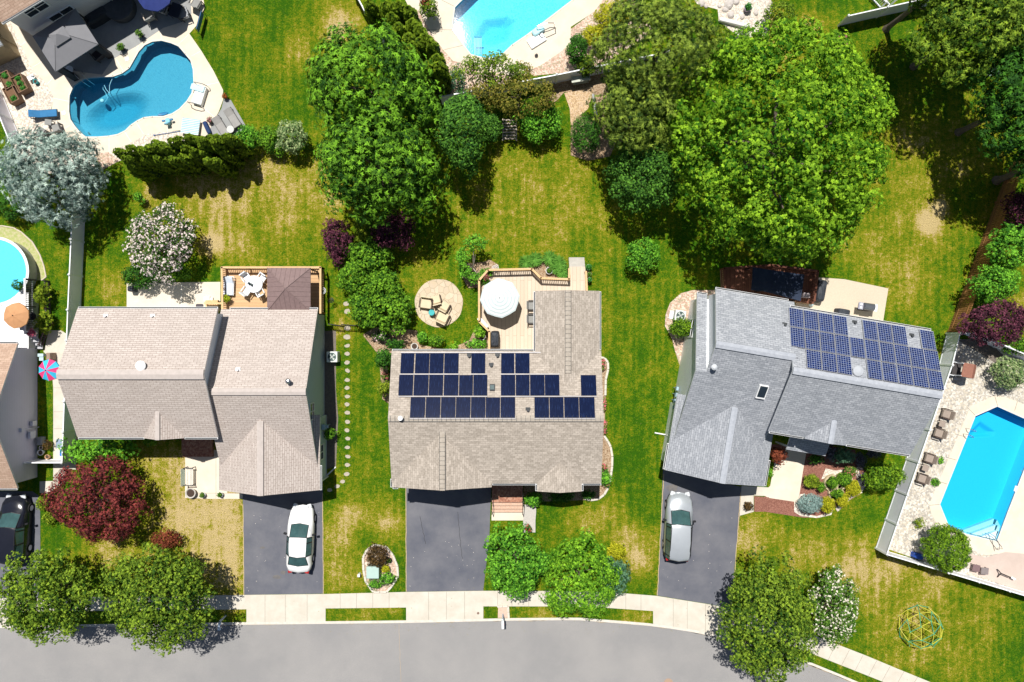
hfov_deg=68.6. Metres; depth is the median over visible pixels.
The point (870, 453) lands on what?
shrub
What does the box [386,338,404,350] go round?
shrub
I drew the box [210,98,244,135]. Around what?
grey patio
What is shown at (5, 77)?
planter box
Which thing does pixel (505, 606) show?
stone edging
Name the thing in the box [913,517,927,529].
shrub
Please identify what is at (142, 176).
arborvitae
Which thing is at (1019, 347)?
shrub
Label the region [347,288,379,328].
shrub
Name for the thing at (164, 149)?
arborvitae
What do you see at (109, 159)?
pebble bed
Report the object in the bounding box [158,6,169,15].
patio chair
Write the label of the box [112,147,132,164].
arborvitae
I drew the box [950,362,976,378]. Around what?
swing seat
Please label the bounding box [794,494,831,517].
stone bed edge
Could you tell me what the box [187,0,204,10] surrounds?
patio chair
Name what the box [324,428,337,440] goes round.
shrub
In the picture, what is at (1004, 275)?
tree
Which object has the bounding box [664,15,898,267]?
tree
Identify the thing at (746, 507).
shrub
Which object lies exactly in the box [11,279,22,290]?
shrub
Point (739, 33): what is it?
shrub
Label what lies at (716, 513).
driveway
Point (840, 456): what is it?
shrub
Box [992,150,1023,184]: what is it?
tree
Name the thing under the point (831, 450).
shrub
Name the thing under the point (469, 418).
house
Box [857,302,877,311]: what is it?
gas grill
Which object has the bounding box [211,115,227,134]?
sun lounger
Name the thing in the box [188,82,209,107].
sun lounger
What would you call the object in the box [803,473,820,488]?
shrub
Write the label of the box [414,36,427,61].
arborvitae
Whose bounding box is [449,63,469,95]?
shrub
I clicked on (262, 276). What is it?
chair
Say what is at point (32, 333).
flower pot
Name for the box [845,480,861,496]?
shrub
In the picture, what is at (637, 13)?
tree
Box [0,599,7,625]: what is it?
driveway apron
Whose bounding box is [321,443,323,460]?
window
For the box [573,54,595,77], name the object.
shrub
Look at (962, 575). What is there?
fence
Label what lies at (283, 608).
driveway apron
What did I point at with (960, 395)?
river stone bed
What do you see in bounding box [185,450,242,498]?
front walk
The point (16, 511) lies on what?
car
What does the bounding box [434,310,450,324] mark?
lounge chair
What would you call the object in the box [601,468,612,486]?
shrub
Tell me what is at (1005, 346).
fence
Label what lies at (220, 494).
potted plant
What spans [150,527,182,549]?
shrub
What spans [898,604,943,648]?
climbing dome
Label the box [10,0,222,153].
terrace paving
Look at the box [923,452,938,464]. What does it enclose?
armchair
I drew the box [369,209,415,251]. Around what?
shrub
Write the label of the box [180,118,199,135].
striped lounger
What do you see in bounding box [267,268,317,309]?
gazebo
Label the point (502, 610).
brick plot
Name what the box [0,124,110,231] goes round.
tree
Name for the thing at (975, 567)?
footstool
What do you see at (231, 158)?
arborvitae
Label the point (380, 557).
shrub
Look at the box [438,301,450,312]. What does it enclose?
lounge chair
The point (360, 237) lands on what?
shrub
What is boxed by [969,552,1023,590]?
pink patio
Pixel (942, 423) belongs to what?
side table
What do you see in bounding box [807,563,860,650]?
tree
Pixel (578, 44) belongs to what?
shrub
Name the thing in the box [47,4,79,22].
window
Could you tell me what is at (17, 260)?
above ground pool
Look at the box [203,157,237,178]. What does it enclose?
arborvitae
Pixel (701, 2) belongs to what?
boulder
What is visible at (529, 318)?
deck chair
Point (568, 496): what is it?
shrub
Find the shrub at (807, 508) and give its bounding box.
[796,493,822,513]
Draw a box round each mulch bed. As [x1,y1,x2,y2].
[947,155,1023,331]
[959,339,1002,362]
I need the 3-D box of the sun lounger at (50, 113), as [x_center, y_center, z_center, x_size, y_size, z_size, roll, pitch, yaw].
[-34.093,-16.540,54.634,1.990,0.732,0.590,-4,90,0]
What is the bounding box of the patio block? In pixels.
[669,310,673,318]
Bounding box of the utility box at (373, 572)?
[366,563,381,578]
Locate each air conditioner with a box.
[327,351,339,361]
[672,310,685,320]
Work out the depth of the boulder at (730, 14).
54.85 m
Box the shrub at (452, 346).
[449,341,458,348]
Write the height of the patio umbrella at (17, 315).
2.215 m
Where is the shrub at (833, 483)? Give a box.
[826,476,838,488]
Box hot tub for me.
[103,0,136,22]
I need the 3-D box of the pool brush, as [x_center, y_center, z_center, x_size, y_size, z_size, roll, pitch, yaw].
[35.939,17.212,54.797,1.421,0.315,0.556,29,90,0]
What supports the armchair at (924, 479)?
on the river stone bed at (960, 395)
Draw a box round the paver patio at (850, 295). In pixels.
[795,278,887,319]
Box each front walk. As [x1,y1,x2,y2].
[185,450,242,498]
[492,493,523,519]
[740,486,767,514]
[762,450,805,501]
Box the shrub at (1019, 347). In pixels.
[1001,337,1023,355]
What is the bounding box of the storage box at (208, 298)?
[204,296,213,300]
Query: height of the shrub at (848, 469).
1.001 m
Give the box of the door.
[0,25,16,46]
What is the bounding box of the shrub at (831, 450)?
[826,444,836,461]
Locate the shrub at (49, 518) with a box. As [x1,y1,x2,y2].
[41,511,57,526]
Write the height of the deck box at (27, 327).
0.545 m
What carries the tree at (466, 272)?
on the garden bed at (468, 283)
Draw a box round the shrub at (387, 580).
[379,572,397,585]
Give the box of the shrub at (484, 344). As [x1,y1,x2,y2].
[463,338,487,348]
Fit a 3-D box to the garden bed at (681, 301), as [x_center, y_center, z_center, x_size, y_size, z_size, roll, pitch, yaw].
[13.094,-0.869,54.994,3.787,0.001,5.724,0,90,0]
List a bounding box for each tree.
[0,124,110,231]
[0,546,94,646]
[40,455,152,544]
[81,542,216,657]
[122,200,197,287]
[303,17,445,147]
[313,93,449,227]
[432,89,488,179]
[448,49,529,90]
[454,231,493,284]
[465,72,558,121]
[483,521,552,602]
[538,526,623,620]
[585,64,677,163]
[586,0,730,115]
[603,132,681,213]
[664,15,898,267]
[713,545,820,681]
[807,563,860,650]
[882,0,964,32]
[903,0,1023,89]
[954,34,1023,162]
[956,297,1023,346]
[965,263,1021,304]
[984,221,1023,269]
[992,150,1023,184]
[993,191,1023,229]
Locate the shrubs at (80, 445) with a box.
[56,437,141,463]
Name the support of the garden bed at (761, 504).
on the lawn
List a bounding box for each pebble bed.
[0,21,96,173]
[0,227,44,279]
[96,152,118,168]
[109,131,186,160]
[417,10,456,73]
[450,61,506,93]
[530,0,650,75]
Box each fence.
[0,89,21,144]
[23,459,63,463]
[37,280,50,344]
[60,168,86,463]
[441,50,670,104]
[837,0,928,26]
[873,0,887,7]
[875,332,960,555]
[881,552,1023,595]
[946,332,1023,360]
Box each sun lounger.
[28,109,57,119]
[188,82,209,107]
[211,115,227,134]
[223,107,241,128]
[223,276,234,295]
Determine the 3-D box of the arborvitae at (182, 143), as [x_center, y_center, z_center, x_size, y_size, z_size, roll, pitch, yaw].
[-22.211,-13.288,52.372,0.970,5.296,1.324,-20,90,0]
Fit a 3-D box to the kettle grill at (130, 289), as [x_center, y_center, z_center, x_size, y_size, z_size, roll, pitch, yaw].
[-27.609,-3.786,54.592,0.439,0.815,0.444,0,90,0]
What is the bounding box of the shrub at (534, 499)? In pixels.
[523,491,543,507]
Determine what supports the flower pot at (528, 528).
on the paver walk at (529, 515)
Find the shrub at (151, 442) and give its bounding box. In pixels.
[142,438,158,446]
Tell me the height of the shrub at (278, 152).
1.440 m
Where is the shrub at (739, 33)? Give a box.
[729,25,750,42]
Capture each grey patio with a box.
[64,0,190,74]
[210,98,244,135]
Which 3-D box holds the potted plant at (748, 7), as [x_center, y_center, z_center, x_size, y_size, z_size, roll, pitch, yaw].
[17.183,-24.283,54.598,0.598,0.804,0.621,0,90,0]
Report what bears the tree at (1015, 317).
on the lawn
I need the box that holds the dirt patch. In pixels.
[466,262,497,273]
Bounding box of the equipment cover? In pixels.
[910,551,922,559]
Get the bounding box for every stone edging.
[362,544,398,592]
[497,605,509,617]
[584,436,612,500]
[601,356,608,394]
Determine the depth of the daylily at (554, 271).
54.53 m
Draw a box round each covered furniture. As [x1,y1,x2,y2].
[815,280,826,302]
[834,308,849,314]
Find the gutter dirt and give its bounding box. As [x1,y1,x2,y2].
[85,620,850,681]
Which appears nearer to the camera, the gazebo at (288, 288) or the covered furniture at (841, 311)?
the gazebo at (288, 288)
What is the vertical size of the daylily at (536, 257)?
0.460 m
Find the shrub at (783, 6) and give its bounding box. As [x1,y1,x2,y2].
[762,0,797,22]
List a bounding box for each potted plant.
[115,43,124,50]
[135,29,143,37]
[199,492,205,497]
[216,492,222,497]
[546,267,551,273]
[585,264,591,269]
[744,2,751,11]
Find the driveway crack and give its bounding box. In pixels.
[420,518,462,558]
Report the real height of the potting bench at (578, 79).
0.880 m
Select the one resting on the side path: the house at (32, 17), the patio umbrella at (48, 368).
the patio umbrella at (48, 368)
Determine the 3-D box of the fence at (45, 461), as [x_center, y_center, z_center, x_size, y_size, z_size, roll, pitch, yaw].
[-33.374,8.674,54.170,2.892,1.660,0.221,0,90,0]
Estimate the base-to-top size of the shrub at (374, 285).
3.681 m
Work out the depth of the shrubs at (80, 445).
52.77 m
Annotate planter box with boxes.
[0,70,15,89]
[2,84,24,106]
[11,73,33,95]
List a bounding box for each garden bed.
[363,327,487,402]
[364,547,396,590]
[461,260,497,287]
[524,360,612,501]
[529,262,567,277]
[665,290,714,364]
[754,496,768,511]
[765,444,865,517]
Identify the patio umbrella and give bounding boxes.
[4,303,35,328]
[39,359,58,380]
[138,0,170,11]
[480,278,519,317]
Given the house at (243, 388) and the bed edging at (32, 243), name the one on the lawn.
the house at (243, 388)
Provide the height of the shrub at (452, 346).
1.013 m
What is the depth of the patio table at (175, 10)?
54.27 m
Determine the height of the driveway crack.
0.001 m
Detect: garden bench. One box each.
[181,466,195,486]
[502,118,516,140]
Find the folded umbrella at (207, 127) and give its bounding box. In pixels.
[202,121,211,133]
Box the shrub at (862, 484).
[858,472,866,489]
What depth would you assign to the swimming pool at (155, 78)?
56.15 m
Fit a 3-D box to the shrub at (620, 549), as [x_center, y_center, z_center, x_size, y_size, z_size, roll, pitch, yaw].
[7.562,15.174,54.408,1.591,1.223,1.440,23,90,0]
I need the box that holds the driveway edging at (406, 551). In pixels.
[243,474,740,595]
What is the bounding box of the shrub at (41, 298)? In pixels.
[33,282,52,307]
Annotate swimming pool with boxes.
[68,39,194,137]
[451,0,572,58]
[939,405,1023,541]
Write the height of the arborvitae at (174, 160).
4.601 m
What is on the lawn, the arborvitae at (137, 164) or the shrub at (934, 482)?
the arborvitae at (137, 164)
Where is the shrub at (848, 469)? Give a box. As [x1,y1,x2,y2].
[843,465,857,476]
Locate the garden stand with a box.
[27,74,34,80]
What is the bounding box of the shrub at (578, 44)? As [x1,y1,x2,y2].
[565,33,588,69]
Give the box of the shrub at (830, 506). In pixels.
[820,496,835,513]
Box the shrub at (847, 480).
[836,472,851,486]
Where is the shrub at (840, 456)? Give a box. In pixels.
[832,445,854,463]
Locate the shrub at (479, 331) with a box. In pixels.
[474,324,485,337]
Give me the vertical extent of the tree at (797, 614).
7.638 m
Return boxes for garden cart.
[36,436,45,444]
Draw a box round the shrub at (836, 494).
[830,488,843,498]
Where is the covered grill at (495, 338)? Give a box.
[491,331,499,346]
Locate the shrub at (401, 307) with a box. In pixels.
[364,286,413,336]
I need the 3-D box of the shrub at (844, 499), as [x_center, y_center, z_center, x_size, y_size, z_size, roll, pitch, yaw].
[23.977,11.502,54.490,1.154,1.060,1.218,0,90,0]
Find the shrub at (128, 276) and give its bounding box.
[120,264,153,290]
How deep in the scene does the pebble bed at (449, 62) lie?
54.98 m
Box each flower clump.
[603,397,606,411]
[603,420,607,434]
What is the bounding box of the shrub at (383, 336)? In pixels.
[371,329,389,340]
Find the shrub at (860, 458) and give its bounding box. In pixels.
[854,451,867,468]
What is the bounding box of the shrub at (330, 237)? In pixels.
[321,218,354,267]
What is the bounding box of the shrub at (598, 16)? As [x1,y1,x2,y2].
[593,0,629,34]
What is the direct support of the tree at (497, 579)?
on the lawn
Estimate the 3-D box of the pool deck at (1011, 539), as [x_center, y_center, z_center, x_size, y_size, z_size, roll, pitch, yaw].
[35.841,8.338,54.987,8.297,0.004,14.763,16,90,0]
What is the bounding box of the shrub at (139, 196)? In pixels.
[132,191,145,204]
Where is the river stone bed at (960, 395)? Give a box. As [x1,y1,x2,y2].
[890,339,1023,595]
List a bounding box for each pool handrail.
[74,71,94,86]
[985,532,1002,549]
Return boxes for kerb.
[0,618,856,681]
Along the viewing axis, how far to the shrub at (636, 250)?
52.95 m
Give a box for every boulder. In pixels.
[698,0,704,6]
[724,0,732,8]
[728,11,733,17]
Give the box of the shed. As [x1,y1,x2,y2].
[0,22,20,65]
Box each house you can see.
[0,0,112,34]
[0,342,38,489]
[56,307,335,495]
[388,290,603,492]
[655,287,943,485]
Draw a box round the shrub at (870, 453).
[866,450,880,458]
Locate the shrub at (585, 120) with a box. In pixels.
[569,112,601,153]
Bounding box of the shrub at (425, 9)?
[419,0,438,19]
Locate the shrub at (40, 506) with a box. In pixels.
[34,494,49,510]
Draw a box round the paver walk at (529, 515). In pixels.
[523,504,535,531]
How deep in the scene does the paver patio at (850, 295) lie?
54.99 m
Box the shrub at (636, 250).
[624,237,660,274]
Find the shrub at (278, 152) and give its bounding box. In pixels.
[271,145,285,157]
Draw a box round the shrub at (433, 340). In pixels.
[427,333,444,346]
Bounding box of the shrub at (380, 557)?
[364,541,388,568]
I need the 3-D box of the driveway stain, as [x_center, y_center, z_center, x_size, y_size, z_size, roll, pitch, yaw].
[-2.995,14.003,54.978,30.974,0.001,2.536,-9,90,0]
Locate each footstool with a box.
[969,563,980,571]
[979,567,988,574]
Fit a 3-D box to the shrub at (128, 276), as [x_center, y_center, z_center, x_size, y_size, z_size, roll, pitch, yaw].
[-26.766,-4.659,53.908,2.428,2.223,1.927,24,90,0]
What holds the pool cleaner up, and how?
attached to the swimming pool at (155, 78)
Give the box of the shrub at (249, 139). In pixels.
[235,124,259,150]
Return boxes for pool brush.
[997,569,1015,579]
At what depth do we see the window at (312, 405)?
51.56 m
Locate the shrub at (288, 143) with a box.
[275,119,308,154]
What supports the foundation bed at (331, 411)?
on the lawn
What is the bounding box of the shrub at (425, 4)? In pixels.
[418,0,430,11]
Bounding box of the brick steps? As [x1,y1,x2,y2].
[491,484,522,514]
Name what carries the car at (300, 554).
on the driveway at (268, 515)
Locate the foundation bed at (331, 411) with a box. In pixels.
[325,330,337,468]
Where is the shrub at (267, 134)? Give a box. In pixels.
[256,124,278,154]
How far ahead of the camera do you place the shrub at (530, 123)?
52.85 m
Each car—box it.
[0,493,33,564]
[283,503,315,573]
[662,491,695,561]
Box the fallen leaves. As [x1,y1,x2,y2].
[201,579,880,675]
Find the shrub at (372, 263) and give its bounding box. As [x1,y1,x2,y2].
[345,236,393,272]
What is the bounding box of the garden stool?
[428,310,434,315]
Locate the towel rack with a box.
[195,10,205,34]
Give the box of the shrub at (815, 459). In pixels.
[807,454,823,464]
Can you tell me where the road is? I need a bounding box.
[0,620,848,681]
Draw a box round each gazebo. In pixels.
[33,9,113,81]
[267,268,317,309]
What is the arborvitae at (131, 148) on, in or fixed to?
on the lawn
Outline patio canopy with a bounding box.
[745,267,803,300]
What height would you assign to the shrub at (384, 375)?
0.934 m
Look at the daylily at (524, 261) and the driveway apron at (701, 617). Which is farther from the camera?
the driveway apron at (701, 617)
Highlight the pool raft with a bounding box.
[158,112,167,115]
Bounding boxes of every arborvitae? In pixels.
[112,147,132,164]
[125,144,142,156]
[126,165,156,183]
[127,154,163,178]
[137,143,155,158]
[138,153,170,175]
[143,154,181,175]
[149,139,165,154]
[152,154,187,176]
[158,143,173,155]
[167,137,181,154]
[167,153,200,177]
[174,135,193,153]
[178,151,211,174]
[184,133,200,146]
[187,146,209,170]
[197,134,223,159]
[197,143,227,162]
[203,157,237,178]
[209,133,243,159]
[212,146,245,168]
[220,132,256,159]
[363,0,385,40]
[379,0,391,21]
[384,11,400,28]
[386,26,401,45]
[389,0,400,16]
[393,21,407,62]
[395,0,406,24]
[401,31,415,59]
[403,5,422,25]
[405,17,421,32]
[405,40,422,77]
[412,24,428,40]
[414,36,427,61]
[419,31,432,44]
[422,60,438,97]
[425,38,443,59]
[430,53,451,83]
[432,61,452,95]
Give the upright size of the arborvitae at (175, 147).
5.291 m
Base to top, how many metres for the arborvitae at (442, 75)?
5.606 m
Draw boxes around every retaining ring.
[823,474,840,491]
[827,486,843,500]
[836,471,852,488]
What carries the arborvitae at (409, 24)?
on the lawn
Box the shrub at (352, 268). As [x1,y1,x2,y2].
[335,260,369,296]
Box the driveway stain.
[260,484,677,578]
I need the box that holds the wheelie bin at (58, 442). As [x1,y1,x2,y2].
[56,439,61,447]
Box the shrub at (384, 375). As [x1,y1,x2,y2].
[381,371,388,378]
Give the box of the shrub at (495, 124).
[480,112,503,143]
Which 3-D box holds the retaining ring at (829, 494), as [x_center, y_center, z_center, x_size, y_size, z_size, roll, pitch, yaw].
[23.659,11.139,54.878,1.179,0.220,1.179,0,90,0]
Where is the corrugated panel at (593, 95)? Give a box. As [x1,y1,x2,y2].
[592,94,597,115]
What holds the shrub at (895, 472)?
on the lawn
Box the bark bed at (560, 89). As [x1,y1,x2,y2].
[547,73,614,160]
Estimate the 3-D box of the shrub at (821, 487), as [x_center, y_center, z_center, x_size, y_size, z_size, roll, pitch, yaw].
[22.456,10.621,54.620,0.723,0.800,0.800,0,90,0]
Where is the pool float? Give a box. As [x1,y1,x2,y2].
[162,118,172,124]
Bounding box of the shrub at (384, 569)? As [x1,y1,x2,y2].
[381,564,389,573]
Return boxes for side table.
[44,119,54,125]
[66,66,74,72]
[227,126,234,132]
[260,289,266,297]
[919,464,928,471]
[936,420,945,427]
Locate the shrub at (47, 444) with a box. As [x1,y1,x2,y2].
[42,439,52,450]
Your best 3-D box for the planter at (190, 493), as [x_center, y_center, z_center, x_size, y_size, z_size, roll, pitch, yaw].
[-23.394,11.079,54.800,0.760,0.400,0.748,0,90,0]
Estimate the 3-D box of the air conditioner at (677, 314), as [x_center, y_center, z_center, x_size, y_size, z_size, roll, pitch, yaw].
[12.161,-1.830,54.580,0.780,0.840,0.780,10,90,0]
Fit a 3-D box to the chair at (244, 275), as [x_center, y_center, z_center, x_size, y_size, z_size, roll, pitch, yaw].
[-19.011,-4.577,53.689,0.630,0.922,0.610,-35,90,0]
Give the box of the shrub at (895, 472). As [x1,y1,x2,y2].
[859,460,907,491]
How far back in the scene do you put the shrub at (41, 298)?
53.74 m
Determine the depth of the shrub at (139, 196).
54.00 m
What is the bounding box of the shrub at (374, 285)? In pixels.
[362,266,402,300]
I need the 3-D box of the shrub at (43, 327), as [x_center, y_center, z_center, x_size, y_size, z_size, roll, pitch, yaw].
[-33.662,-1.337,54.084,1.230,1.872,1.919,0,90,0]
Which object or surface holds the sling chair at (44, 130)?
on the white pebble bed at (40, 97)
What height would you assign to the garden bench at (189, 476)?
0.955 m
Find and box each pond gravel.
[696,0,767,36]
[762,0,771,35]
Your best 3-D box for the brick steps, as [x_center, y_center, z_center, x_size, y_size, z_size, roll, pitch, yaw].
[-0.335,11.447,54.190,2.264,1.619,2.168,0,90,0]
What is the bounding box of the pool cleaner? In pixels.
[100,78,112,102]
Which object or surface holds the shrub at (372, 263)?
on the lawn
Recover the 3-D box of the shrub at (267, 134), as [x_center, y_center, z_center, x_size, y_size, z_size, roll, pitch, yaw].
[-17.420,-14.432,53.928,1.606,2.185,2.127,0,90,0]
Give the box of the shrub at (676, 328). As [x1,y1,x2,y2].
[668,317,691,338]
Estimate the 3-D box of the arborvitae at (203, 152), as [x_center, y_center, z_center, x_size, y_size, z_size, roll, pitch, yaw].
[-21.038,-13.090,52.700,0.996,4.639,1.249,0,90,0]
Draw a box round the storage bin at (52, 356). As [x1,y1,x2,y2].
[46,353,56,359]
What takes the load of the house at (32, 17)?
on the lawn
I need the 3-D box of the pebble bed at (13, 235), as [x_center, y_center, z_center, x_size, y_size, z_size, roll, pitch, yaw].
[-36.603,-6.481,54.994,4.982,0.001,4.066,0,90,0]
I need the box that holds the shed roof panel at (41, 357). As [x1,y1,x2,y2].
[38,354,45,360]
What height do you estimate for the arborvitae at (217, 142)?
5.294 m
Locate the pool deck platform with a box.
[0,278,42,348]
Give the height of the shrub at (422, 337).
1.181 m
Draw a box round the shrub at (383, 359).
[374,347,390,369]
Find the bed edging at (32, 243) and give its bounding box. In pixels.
[0,225,46,279]
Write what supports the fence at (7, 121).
on the white pebble bed at (40, 97)
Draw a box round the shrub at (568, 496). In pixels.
[547,492,574,502]
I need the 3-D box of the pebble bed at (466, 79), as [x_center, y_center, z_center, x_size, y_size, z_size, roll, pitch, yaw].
[-2.599,-19.180,54.986,5.198,0.001,2.710,0,90,0]
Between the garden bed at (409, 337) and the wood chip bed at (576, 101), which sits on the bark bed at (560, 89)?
the wood chip bed at (576, 101)
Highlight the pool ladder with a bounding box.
[474,36,481,54]
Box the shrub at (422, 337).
[417,331,427,343]
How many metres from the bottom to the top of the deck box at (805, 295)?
0.500 m
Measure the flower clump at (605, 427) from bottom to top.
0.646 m
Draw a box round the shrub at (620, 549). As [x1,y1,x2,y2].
[606,541,626,559]
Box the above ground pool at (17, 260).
[0,237,36,305]
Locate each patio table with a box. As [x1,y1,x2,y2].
[168,2,184,21]
[245,275,262,292]
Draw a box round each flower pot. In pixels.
[27,328,36,337]
[223,294,230,301]
[483,273,489,280]
[525,523,531,532]
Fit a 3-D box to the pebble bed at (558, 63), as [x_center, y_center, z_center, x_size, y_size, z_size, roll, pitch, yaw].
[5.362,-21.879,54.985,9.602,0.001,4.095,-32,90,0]
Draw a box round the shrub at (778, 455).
[770,447,787,465]
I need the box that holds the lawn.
[0,0,1023,681]
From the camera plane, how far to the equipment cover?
54.55 m
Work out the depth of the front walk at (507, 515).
54.99 m
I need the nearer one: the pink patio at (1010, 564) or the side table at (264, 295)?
the side table at (264, 295)
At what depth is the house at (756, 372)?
49.26 m
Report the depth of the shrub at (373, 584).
54.47 m
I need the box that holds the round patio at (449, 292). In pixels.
[415,279,462,326]
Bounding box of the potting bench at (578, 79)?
[571,74,589,85]
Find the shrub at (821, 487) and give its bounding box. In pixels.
[817,481,825,492]
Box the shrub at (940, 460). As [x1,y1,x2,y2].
[937,456,943,463]
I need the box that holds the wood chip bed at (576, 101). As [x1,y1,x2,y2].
[564,86,593,123]
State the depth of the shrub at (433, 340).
53.94 m
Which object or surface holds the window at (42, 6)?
in the house at (32, 17)
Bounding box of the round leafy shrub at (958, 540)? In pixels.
[919,522,972,573]
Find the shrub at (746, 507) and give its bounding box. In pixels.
[743,501,753,510]
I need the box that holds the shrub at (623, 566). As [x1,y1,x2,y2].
[597,556,631,599]
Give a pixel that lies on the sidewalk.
(859, 662)
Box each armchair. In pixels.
[89,51,104,62]
[915,472,931,484]
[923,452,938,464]
[932,427,947,439]
[940,408,955,419]
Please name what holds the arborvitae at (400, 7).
on the lawn
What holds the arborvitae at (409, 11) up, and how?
on the lawn
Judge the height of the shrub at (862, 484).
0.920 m
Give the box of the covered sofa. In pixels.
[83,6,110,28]
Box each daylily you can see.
[519,254,533,267]
[527,250,543,266]
[541,249,557,266]
[549,258,563,274]
[551,254,566,269]
[556,264,568,277]
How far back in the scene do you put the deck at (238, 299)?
54.15 m
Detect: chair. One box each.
[31,125,49,138]
[48,122,62,134]
[141,11,157,23]
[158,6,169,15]
[180,5,190,22]
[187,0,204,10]
[239,271,249,282]
[239,286,250,296]
[255,287,264,297]
[257,272,266,283]
[419,296,432,308]
[430,294,441,305]
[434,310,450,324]
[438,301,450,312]
[526,300,532,309]
[526,314,532,323]
[527,22,555,48]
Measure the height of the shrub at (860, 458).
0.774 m
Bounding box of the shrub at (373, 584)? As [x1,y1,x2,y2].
[368,577,381,590]
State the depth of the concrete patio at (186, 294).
54.99 m
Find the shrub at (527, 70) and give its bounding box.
[513,60,533,80]
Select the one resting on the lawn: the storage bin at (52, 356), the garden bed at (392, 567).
the garden bed at (392, 567)
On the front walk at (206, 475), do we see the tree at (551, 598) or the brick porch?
the brick porch
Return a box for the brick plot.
[498,606,507,617]
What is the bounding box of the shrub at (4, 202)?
[0,195,27,220]
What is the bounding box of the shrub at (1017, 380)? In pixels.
[986,355,1023,390]
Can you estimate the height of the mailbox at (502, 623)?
1.300 m
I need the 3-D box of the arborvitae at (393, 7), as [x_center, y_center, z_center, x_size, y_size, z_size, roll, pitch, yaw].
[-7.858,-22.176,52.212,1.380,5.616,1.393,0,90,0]
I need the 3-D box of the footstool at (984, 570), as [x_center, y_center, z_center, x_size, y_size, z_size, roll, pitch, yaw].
[34.374,16.732,54.788,0.550,0.425,0.500,4,90,0]
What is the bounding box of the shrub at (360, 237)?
[353,214,368,242]
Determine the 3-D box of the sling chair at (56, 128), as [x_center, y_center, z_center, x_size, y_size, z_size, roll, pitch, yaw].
[-33.104,-15.419,54.539,0.750,0.922,0.727,-20,90,0]
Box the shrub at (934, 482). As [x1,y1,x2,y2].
[930,477,940,486]
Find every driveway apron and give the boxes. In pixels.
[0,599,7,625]
[246,594,325,621]
[406,591,482,619]
[653,596,729,636]
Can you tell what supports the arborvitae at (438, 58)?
on the pebble bed at (466, 79)
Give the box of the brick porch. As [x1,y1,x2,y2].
[182,438,213,456]
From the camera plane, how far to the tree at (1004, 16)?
46.53 m
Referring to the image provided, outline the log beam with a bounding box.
[719,17,750,28]
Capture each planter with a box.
[37,450,44,455]
[185,488,195,498]
[411,343,417,348]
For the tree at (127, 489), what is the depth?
51.45 m
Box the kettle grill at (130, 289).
[127,286,137,291]
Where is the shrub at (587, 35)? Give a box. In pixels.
[580,24,603,45]
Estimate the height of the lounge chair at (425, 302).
0.823 m
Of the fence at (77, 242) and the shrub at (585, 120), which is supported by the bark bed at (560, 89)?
the shrub at (585, 120)
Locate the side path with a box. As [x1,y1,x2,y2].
[40,330,76,492]
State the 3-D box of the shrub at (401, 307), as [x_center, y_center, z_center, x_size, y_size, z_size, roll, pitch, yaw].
[-8.582,-2.137,53.302,3.373,3.436,3.709,30,90,0]
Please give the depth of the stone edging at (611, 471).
54.88 m
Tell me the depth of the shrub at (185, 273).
53.79 m
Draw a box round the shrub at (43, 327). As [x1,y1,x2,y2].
[32,309,52,334]
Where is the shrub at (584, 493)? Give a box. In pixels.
[581,489,595,500]
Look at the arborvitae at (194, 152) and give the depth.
51.17 m
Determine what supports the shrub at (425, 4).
on the pool deck at (564, 20)
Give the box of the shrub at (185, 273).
[171,265,193,280]
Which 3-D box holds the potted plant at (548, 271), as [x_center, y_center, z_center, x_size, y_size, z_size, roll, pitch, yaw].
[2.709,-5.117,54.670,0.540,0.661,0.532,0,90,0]
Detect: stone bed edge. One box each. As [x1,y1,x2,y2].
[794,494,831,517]
[822,467,862,510]
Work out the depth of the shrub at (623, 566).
53.88 m
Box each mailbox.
[217,615,226,630]
[501,613,504,628]
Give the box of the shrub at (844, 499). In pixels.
[835,493,849,507]
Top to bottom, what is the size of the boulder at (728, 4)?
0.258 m
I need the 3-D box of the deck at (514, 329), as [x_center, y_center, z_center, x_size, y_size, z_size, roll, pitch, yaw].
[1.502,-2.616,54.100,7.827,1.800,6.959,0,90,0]
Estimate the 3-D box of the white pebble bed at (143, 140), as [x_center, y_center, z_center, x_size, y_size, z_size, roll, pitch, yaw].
[-26.128,-14.499,54.982,6.926,0.001,1.524,-11,90,0]
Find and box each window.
[23,1,50,18]
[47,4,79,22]
[310,402,314,420]
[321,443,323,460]
[687,318,695,337]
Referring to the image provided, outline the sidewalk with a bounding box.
[2,591,928,681]
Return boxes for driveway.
[0,491,39,597]
[243,489,322,594]
[406,487,490,591]
[658,470,740,607]
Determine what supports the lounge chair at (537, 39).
on the pool deck at (564, 20)
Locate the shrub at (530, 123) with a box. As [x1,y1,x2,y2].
[510,100,562,144]
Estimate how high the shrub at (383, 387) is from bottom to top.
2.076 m
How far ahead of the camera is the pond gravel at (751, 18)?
54.99 m
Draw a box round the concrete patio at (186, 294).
[127,282,219,310]
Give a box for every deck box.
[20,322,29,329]
[801,292,809,297]
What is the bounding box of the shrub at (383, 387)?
[375,380,389,396]
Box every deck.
[204,266,324,313]
[406,0,602,74]
[478,257,587,348]
[719,264,818,304]
[929,394,1023,554]
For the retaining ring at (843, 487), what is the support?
on the garden bed at (783, 507)

